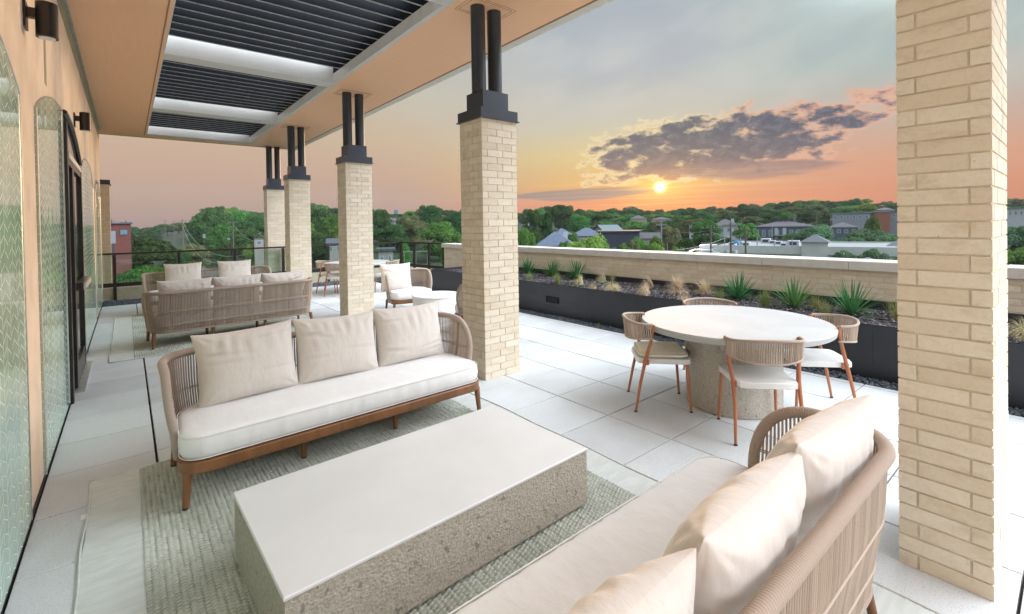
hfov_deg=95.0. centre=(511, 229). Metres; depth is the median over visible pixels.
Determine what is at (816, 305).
green tuft
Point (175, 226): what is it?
tree
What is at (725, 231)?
house
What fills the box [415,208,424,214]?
tree
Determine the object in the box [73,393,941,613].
woven rug
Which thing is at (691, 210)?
tree
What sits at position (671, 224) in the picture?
tree
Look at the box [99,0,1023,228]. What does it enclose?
sky
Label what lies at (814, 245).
commercial building
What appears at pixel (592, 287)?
feather grass
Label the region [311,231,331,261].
tree
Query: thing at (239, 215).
tree
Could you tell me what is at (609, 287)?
feather grass
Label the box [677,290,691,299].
feather grass
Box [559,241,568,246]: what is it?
tree
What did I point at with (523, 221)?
tree
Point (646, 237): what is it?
house
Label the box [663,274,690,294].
feather grass
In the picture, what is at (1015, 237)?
tree
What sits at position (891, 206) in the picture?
tree
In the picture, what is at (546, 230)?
tree
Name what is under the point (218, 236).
tree
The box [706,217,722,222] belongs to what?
tree
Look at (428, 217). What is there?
tree
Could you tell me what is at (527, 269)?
yucca plant
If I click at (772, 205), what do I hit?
tree
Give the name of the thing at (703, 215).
tree
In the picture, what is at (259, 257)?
house
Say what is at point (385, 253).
patio building
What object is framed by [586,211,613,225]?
tree
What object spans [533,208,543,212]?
tree
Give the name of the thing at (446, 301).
drum table
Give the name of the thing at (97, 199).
window
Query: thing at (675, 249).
tree
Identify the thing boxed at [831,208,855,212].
tree
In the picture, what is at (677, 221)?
tree
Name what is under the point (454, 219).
tree
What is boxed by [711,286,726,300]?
green tuft
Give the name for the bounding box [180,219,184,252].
utility pole
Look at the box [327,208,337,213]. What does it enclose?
tree
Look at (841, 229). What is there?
apartment building
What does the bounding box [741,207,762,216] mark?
tree
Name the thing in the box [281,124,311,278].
brick column
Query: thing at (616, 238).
commercial building
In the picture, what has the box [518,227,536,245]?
tree
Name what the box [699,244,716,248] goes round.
parked van
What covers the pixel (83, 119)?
wall lamp
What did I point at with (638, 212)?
tree
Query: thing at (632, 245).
tree
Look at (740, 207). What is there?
tree
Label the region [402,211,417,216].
tree
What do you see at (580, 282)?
feather grass
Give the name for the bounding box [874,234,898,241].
tree
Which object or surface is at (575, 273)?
yucca plant
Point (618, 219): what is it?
tree
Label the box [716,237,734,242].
tree
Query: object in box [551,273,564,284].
green tuft
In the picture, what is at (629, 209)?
tree
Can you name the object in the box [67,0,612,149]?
canopy roof
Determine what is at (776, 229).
apartment building
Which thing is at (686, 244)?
tree
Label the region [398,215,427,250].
tree
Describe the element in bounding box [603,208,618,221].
tree
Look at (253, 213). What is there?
tree
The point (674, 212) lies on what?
tree
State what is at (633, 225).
tree
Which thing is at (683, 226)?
tree
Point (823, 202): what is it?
tree
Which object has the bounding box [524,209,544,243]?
tree
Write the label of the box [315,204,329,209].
tree
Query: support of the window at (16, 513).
in the stucco wall
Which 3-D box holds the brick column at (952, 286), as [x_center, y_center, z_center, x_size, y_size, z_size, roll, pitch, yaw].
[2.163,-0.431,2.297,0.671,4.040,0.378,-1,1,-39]
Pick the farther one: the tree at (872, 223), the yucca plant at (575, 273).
the tree at (872, 223)
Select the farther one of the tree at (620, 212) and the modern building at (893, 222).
the tree at (620, 212)
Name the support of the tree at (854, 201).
on the ground at (421, 258)
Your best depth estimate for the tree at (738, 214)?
315.26 m
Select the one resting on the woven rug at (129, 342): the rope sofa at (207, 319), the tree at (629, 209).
the rope sofa at (207, 319)
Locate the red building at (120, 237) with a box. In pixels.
[110,222,132,277]
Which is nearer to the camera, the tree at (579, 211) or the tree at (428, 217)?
the tree at (428, 217)
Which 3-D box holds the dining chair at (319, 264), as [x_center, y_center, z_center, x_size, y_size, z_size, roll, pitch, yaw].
[-4.694,1.191,11.960,0.563,0.797,0.560,-1,1,1]
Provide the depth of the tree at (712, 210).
344.64 m
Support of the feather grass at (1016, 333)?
on the steel planter
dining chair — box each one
[315,260,338,292]
[324,263,338,296]
[375,259,399,291]
[622,312,692,412]
[682,297,737,369]
[717,335,805,445]
[784,313,859,406]
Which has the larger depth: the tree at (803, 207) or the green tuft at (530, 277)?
the tree at (803, 207)
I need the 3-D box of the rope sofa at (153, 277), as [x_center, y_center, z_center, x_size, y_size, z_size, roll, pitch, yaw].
[-6.372,1.246,9.927,2.307,0.782,0.840,-1,1,-40]
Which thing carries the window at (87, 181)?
in the stucco wall
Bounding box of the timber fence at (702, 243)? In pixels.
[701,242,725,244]
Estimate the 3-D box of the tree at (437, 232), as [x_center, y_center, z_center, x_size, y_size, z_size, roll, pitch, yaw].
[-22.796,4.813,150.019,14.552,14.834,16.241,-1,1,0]
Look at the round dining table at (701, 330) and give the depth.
3.98 m
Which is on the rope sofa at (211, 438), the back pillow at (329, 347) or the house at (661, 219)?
the back pillow at (329, 347)
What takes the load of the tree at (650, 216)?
on the ground at (421, 258)
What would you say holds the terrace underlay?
on the terrace building
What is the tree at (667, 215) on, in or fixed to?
on the ground at (421, 258)
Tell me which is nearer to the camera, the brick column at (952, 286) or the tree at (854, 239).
the brick column at (952, 286)
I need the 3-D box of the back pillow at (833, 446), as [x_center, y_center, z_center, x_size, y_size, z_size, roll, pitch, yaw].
[1.140,0.921,1.776,0.665,0.520,0.257,-3,22,-36]
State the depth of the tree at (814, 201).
376.52 m
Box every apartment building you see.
[755,218,815,239]
[828,222,857,240]
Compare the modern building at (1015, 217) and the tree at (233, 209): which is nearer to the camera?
the modern building at (1015, 217)
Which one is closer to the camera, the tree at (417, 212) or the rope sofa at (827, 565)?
the rope sofa at (827, 565)
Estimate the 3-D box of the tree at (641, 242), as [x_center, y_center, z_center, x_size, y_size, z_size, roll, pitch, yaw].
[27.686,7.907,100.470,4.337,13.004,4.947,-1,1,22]
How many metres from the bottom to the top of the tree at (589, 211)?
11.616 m
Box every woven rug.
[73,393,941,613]
[109,314,314,362]
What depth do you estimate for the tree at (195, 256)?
149.57 m
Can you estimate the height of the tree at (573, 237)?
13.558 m
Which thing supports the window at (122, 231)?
in the red building at (120, 237)
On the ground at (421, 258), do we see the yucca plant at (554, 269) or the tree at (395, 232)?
the tree at (395, 232)
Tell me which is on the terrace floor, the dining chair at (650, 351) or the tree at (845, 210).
the dining chair at (650, 351)
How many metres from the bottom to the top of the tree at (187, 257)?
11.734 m
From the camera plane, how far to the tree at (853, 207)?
287.57 m
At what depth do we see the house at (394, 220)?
195.97 m
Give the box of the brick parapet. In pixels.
[441,243,1023,313]
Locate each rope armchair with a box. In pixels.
[385,268,431,308]
[454,284,462,318]
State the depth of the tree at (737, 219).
234.00 m
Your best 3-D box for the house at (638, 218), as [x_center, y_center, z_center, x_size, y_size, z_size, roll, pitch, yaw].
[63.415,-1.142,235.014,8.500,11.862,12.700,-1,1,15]
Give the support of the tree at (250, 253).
on the ground at (421, 258)
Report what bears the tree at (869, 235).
on the ground at (421, 258)
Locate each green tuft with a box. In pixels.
[523,272,534,279]
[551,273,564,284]
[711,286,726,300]
[756,287,773,306]
[804,294,827,310]
[818,300,835,316]
[882,298,898,319]
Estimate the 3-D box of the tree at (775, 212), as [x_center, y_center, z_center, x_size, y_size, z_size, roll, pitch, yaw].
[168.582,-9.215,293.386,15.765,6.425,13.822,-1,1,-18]
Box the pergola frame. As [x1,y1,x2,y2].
[403,251,427,264]
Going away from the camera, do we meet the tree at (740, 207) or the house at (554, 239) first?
the house at (554, 239)
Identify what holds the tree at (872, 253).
on the ground at (421, 258)
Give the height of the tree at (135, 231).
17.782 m
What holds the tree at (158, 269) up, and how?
on the ground at (421, 258)
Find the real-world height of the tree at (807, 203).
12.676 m
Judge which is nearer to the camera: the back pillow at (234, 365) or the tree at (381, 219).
the back pillow at (234, 365)
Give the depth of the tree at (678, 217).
298.72 m
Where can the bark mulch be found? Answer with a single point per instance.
(666, 290)
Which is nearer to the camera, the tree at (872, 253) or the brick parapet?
the brick parapet
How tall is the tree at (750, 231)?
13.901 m
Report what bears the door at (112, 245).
in the red building at (120, 237)
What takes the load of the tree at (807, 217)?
on the ground at (421, 258)
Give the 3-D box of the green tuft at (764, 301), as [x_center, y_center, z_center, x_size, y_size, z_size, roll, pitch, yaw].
[3.390,0.897,6.257,0.382,0.286,0.481,-1,1,21]
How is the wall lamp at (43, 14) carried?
attached to the stucco wall
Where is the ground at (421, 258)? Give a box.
[136,216,1010,272]
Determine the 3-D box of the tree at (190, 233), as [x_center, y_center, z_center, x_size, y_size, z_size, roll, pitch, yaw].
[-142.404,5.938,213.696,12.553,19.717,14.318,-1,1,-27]
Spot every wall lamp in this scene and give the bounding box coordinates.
[22,0,58,40]
[73,112,90,131]
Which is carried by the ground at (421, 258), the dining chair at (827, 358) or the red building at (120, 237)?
the red building at (120, 237)
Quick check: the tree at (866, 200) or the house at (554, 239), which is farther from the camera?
the tree at (866, 200)
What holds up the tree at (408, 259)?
on the ground at (421, 258)
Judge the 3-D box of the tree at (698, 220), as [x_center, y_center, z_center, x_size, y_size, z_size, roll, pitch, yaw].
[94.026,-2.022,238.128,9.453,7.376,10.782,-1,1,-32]
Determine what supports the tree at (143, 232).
on the ground at (421, 258)
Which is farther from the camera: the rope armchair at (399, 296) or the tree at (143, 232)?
the tree at (143, 232)
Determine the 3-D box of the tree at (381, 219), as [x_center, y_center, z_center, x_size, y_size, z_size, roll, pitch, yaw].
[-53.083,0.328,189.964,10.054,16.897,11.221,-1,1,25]
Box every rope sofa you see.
[141,265,271,304]
[141,277,313,349]
[157,312,480,510]
[448,406,895,613]
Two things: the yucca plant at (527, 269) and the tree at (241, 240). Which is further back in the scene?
the tree at (241, 240)
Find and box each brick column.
[100,179,111,283]
[261,145,285,271]
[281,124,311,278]
[333,89,373,315]
[455,0,519,379]
[896,0,1008,601]
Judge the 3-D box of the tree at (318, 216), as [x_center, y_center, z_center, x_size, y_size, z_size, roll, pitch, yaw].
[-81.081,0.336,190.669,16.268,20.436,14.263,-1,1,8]
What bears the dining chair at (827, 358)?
on the terrace floor
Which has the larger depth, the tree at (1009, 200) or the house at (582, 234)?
the tree at (1009, 200)
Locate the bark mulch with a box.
[446,268,1023,343]
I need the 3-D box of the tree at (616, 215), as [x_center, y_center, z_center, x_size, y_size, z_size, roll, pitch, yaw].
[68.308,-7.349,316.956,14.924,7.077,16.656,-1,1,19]
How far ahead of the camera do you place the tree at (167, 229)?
376.67 m
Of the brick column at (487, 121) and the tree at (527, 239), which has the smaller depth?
the brick column at (487, 121)
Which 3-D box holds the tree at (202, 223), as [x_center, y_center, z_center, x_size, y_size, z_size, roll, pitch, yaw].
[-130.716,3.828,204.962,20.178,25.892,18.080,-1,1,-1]
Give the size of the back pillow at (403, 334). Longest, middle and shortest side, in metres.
0.665 x 0.520 x 0.257 m
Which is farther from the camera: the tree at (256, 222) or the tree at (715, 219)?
the tree at (715, 219)
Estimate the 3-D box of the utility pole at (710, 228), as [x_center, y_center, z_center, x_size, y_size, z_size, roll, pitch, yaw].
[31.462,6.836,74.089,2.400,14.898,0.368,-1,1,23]
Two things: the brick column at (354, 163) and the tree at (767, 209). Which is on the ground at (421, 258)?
the tree at (767, 209)
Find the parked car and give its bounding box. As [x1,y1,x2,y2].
[698,249,719,252]
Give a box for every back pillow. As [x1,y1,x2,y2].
[156,277,211,315]
[163,262,201,280]
[190,319,298,407]
[212,273,260,309]
[217,259,250,276]
[260,270,304,303]
[292,310,378,383]
[371,301,443,366]
[379,262,411,292]
[565,548,695,613]
[662,451,805,613]
[765,394,876,546]
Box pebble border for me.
[102,277,1023,416]
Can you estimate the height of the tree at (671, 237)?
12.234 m
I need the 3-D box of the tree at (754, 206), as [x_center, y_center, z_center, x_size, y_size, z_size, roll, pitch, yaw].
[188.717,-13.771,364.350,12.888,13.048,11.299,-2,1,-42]
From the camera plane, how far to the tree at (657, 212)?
360.13 m
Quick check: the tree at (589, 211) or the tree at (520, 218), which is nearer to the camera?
the tree at (520, 218)
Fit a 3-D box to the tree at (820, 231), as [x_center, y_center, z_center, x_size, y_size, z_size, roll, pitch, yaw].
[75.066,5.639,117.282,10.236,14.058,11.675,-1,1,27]
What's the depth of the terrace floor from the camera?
3.82 m
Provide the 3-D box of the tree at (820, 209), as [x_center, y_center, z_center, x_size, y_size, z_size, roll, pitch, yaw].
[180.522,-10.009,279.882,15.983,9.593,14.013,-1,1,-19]
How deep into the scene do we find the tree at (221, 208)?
365.80 m
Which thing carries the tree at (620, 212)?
on the ground at (421, 258)
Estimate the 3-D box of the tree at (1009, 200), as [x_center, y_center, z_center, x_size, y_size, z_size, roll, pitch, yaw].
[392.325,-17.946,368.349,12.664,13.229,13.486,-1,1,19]
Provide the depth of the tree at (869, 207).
268.25 m
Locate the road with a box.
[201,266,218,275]
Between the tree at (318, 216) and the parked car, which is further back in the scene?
the tree at (318, 216)
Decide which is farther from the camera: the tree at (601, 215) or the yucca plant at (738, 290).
the tree at (601, 215)
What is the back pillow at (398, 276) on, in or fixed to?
on the rope armchair at (399, 296)
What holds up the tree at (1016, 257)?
on the ground at (421, 258)
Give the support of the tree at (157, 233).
on the ground at (421, 258)
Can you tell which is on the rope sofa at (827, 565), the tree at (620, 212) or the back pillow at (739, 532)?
the back pillow at (739, 532)
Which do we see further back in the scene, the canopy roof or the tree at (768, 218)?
the tree at (768, 218)
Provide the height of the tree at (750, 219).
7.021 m
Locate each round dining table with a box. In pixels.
[324,260,389,289]
[641,305,837,419]
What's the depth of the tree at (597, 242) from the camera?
82.29 m
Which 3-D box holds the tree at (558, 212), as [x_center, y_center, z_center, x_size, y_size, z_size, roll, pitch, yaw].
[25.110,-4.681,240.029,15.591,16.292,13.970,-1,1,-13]
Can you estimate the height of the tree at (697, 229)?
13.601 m
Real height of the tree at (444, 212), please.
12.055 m
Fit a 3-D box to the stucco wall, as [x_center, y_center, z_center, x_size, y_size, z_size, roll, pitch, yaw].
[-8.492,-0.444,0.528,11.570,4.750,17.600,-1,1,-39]
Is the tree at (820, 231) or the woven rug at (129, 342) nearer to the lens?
the woven rug at (129, 342)
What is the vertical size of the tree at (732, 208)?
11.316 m
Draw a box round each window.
[0,34,32,613]
[34,96,70,474]
[80,159,96,351]
[94,180,102,316]
[120,229,127,234]
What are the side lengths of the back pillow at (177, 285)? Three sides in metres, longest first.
0.665 x 0.520 x 0.257 m
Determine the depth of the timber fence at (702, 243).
115.42 m
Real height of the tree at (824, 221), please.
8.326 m
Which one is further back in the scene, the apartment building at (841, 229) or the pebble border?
the apartment building at (841, 229)
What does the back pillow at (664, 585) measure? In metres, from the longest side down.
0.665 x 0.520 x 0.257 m
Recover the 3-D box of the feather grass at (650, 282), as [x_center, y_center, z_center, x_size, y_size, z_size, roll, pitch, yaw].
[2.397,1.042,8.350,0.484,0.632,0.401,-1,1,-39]
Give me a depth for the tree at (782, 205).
366.67 m
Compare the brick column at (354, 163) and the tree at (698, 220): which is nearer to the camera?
the brick column at (354, 163)
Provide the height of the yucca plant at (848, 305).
0.495 m
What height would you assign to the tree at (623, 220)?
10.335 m
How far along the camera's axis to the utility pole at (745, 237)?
71.93 m
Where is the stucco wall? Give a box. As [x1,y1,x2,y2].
[0,0,103,613]
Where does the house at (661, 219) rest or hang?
on the ground at (421, 258)
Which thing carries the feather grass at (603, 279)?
on the steel planter
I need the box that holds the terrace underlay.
[109,278,1023,613]
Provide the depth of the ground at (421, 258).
193.57 m
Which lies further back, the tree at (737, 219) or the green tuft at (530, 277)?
the tree at (737, 219)
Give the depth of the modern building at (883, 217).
182.83 m
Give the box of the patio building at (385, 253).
[376,247,395,263]
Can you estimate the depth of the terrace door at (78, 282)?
4.90 m
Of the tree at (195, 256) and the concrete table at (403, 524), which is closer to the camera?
the concrete table at (403, 524)
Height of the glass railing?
1.205 m
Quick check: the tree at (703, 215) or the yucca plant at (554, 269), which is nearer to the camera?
the yucca plant at (554, 269)
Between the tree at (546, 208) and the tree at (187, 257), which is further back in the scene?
the tree at (546, 208)
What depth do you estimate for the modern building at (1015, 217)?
166.15 m
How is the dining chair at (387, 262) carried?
on the terrace floor
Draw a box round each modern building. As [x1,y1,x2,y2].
[831,212,870,231]
[875,211,890,233]
[890,211,897,233]
[1006,208,1023,227]
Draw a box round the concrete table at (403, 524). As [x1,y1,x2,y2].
[233,405,587,613]
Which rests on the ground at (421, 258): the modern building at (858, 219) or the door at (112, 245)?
the modern building at (858, 219)
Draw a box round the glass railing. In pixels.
[102,242,443,300]
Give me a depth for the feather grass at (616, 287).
7.87 m
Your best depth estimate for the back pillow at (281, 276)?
7.52 m
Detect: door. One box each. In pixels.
[62,109,92,403]
[111,244,113,256]
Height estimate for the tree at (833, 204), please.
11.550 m
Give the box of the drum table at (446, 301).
[412,291,455,323]
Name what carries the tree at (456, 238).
on the ground at (421, 258)
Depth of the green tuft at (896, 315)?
5.36 m
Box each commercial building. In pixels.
[596,230,640,248]
[712,234,898,259]
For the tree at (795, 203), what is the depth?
356.55 m
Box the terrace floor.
[4,282,1023,613]
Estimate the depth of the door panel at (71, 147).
5.45 m
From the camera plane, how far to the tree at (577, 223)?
213.26 m
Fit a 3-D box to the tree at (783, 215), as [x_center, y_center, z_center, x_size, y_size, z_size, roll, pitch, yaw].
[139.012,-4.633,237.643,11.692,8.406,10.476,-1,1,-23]
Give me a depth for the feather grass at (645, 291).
7.47 m
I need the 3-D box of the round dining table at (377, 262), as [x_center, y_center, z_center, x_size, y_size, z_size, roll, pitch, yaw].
[-3.923,1.200,11.945,1.584,0.744,1.584,-1,1,-39]
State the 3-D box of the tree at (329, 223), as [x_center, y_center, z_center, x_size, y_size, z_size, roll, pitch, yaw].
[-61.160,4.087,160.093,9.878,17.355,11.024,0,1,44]
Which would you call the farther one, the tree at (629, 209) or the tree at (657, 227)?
the tree at (629, 209)
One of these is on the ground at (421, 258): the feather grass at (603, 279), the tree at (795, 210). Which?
the tree at (795, 210)
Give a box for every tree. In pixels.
[112,265,153,282]
[131,226,140,238]
[131,237,181,270]
[138,227,150,237]
[145,264,164,279]
[146,226,164,240]
[157,224,174,234]
[165,252,191,263]
[167,222,185,232]
[178,243,211,268]
[184,227,200,247]
[186,209,235,258]
[199,207,217,211]
[203,224,239,260]
[214,206,224,210]
[222,207,238,211]
[224,227,259,258]
[229,210,249,229]
[237,214,264,242]
[242,244,254,270]
[248,211,262,214]
[310,205,332,231]
[311,222,314,253]
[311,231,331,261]
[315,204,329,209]
[316,216,337,235]
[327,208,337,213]
[329,225,337,237]
[373,209,392,239]
[375,223,410,252]
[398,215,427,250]
[399,243,411,263]
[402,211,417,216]
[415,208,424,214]
[418,221,459,257]
[419,205,442,224]
[437,234,461,263]
[440,210,449,215]
[442,211,461,234]
[517,216,524,222]
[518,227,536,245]
[521,218,528,228]
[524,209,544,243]
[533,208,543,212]
[538,212,554,238]
[540,206,551,211]
[550,205,572,228]
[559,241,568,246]
[567,214,591,231]
[567,233,609,248]
[568,232,578,243]
[574,209,585,214]
[585,209,593,213]
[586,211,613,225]
[595,221,612,225]
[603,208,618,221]
[608,213,621,220]
[611,217,624,222]
[611,222,627,229]
[617,210,627,214]
[619,214,635,225]
[619,243,630,249]
[622,206,638,213]
[624,220,646,234]
[629,209,646,215]
[629,239,639,249]
[632,237,648,250]
[641,228,657,232]
[642,214,656,219]
[647,221,662,231]
[647,236,663,250]
[649,242,664,250]
[652,209,665,214]
[655,213,672,218]
[660,226,681,250]
[662,220,676,227]
[666,210,679,215]
[670,215,685,219]
[671,239,698,251]
[671,246,684,251]
[672,219,683,225]
[675,220,694,239]
[677,208,690,215]
[684,215,692,219]
[686,207,696,218]
[690,218,704,222]
[691,212,711,219]
[691,219,723,238]
[692,233,717,247]
[694,209,705,213]
[705,206,717,214]
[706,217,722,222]
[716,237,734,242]
[719,210,736,217]
[721,215,743,222]
[726,206,737,211]
[732,223,761,240]
[735,212,745,217]
[737,204,748,211]
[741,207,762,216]
[741,216,763,225]
[749,204,759,207]
[756,206,773,212]
[758,214,775,223]
[762,203,780,209]
[769,210,791,215]
[775,201,791,208]
[776,212,796,221]
[780,206,802,214]
[780,234,791,238]
[788,200,801,206]
[789,224,833,240]
[794,204,809,211]
[796,210,820,223]
[801,201,815,204]
[802,204,827,216]
[809,199,821,203]
[811,219,831,229]
[817,200,831,205]
[818,212,831,219]
[825,201,840,207]
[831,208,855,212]
[831,249,855,258]
[832,206,860,212]
[835,237,865,241]
[839,200,847,206]
[846,198,862,205]
[846,228,891,241]
[856,203,877,211]
[857,248,889,259]
[861,198,872,204]
[864,216,882,230]
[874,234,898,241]
[876,201,892,208]
[878,205,897,210]
[1006,198,1017,206]
[1006,226,1023,250]
[1006,247,1023,264]
[1010,199,1023,205]
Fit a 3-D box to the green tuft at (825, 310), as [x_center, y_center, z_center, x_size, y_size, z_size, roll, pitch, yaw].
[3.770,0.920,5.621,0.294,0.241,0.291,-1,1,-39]
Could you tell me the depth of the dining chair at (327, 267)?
11.07 m
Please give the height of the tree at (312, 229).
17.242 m
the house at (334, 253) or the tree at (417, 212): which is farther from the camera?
the tree at (417, 212)
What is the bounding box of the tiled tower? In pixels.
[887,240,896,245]
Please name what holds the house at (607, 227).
on the ground at (421, 258)
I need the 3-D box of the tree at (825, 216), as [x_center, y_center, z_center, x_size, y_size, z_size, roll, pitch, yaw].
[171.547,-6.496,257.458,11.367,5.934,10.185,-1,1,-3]
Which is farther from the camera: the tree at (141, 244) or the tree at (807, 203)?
the tree at (807, 203)
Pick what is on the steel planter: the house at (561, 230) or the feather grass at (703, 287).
the feather grass at (703, 287)
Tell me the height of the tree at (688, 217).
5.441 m
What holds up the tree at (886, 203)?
on the ground at (421, 258)
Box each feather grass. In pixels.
[573,275,583,285]
[587,281,595,288]
[597,275,606,281]
[600,275,621,289]
[611,281,621,290]
[635,285,650,295]
[640,275,652,287]
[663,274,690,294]
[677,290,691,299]
[691,279,715,295]
[1008,314,1023,340]
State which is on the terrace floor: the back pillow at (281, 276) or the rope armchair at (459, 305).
the rope armchair at (459, 305)
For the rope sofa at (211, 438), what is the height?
0.782 m
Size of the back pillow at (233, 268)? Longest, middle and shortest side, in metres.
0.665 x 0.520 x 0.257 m
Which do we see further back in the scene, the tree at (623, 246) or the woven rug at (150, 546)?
the tree at (623, 246)
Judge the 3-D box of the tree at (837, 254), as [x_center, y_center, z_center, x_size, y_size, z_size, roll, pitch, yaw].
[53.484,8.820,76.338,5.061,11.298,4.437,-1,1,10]
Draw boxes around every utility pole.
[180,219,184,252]
[228,221,233,247]
[702,225,718,252]
[722,222,739,253]
[737,227,753,253]
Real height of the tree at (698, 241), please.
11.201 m
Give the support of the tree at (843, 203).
on the ground at (421, 258)
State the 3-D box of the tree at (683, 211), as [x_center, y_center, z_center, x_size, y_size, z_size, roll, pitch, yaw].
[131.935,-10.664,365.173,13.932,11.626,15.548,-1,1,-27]
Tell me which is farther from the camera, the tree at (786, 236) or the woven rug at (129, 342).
the tree at (786, 236)
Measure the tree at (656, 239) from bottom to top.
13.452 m
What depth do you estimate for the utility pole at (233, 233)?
139.95 m
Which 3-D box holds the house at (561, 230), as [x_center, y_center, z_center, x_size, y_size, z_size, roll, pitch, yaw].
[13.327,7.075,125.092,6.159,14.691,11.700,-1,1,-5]
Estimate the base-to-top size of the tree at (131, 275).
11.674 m
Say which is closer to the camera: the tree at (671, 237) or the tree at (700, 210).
the tree at (671, 237)
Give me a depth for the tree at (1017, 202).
356.56 m
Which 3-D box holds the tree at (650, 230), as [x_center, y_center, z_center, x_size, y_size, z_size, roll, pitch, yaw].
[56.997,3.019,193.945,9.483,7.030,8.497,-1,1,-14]
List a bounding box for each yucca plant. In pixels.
[519,258,541,273]
[541,261,560,275]
[560,260,588,278]
[715,271,755,302]
[764,277,819,309]
[820,276,886,318]
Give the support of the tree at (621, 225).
on the ground at (421, 258)
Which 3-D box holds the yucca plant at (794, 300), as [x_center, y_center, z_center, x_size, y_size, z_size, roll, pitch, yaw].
[3.729,0.802,6.188,0.805,0.473,0.841,-1,1,-39]
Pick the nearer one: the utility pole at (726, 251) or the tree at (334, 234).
the utility pole at (726, 251)
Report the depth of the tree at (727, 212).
292.02 m
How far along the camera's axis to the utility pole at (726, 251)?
69.91 m
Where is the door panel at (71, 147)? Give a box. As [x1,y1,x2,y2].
[63,115,82,383]
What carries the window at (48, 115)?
in the stucco wall
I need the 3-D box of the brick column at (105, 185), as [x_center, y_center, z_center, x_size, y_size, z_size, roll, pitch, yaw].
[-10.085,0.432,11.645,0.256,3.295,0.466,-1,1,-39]
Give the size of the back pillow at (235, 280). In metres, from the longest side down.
0.665 x 0.520 x 0.257 m
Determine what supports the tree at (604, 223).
on the ground at (421, 258)
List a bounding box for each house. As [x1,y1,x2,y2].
[253,233,264,272]
[326,238,338,267]
[390,218,396,224]
[536,232,571,246]
[555,228,572,234]
[574,228,597,245]
[593,225,622,230]
[630,215,646,229]
[639,232,660,244]
[651,217,671,222]
[713,219,738,240]
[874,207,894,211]
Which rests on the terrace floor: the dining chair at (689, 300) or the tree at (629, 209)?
the dining chair at (689, 300)
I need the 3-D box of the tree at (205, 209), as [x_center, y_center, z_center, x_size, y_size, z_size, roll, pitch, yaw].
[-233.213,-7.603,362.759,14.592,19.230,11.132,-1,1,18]
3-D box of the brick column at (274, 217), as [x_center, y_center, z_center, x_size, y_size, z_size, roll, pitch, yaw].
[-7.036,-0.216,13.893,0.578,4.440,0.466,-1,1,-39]
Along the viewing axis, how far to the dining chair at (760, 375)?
3.45 m
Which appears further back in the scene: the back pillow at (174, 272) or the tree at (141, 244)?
the tree at (141, 244)
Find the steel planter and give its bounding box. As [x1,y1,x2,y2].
[431,266,1023,409]

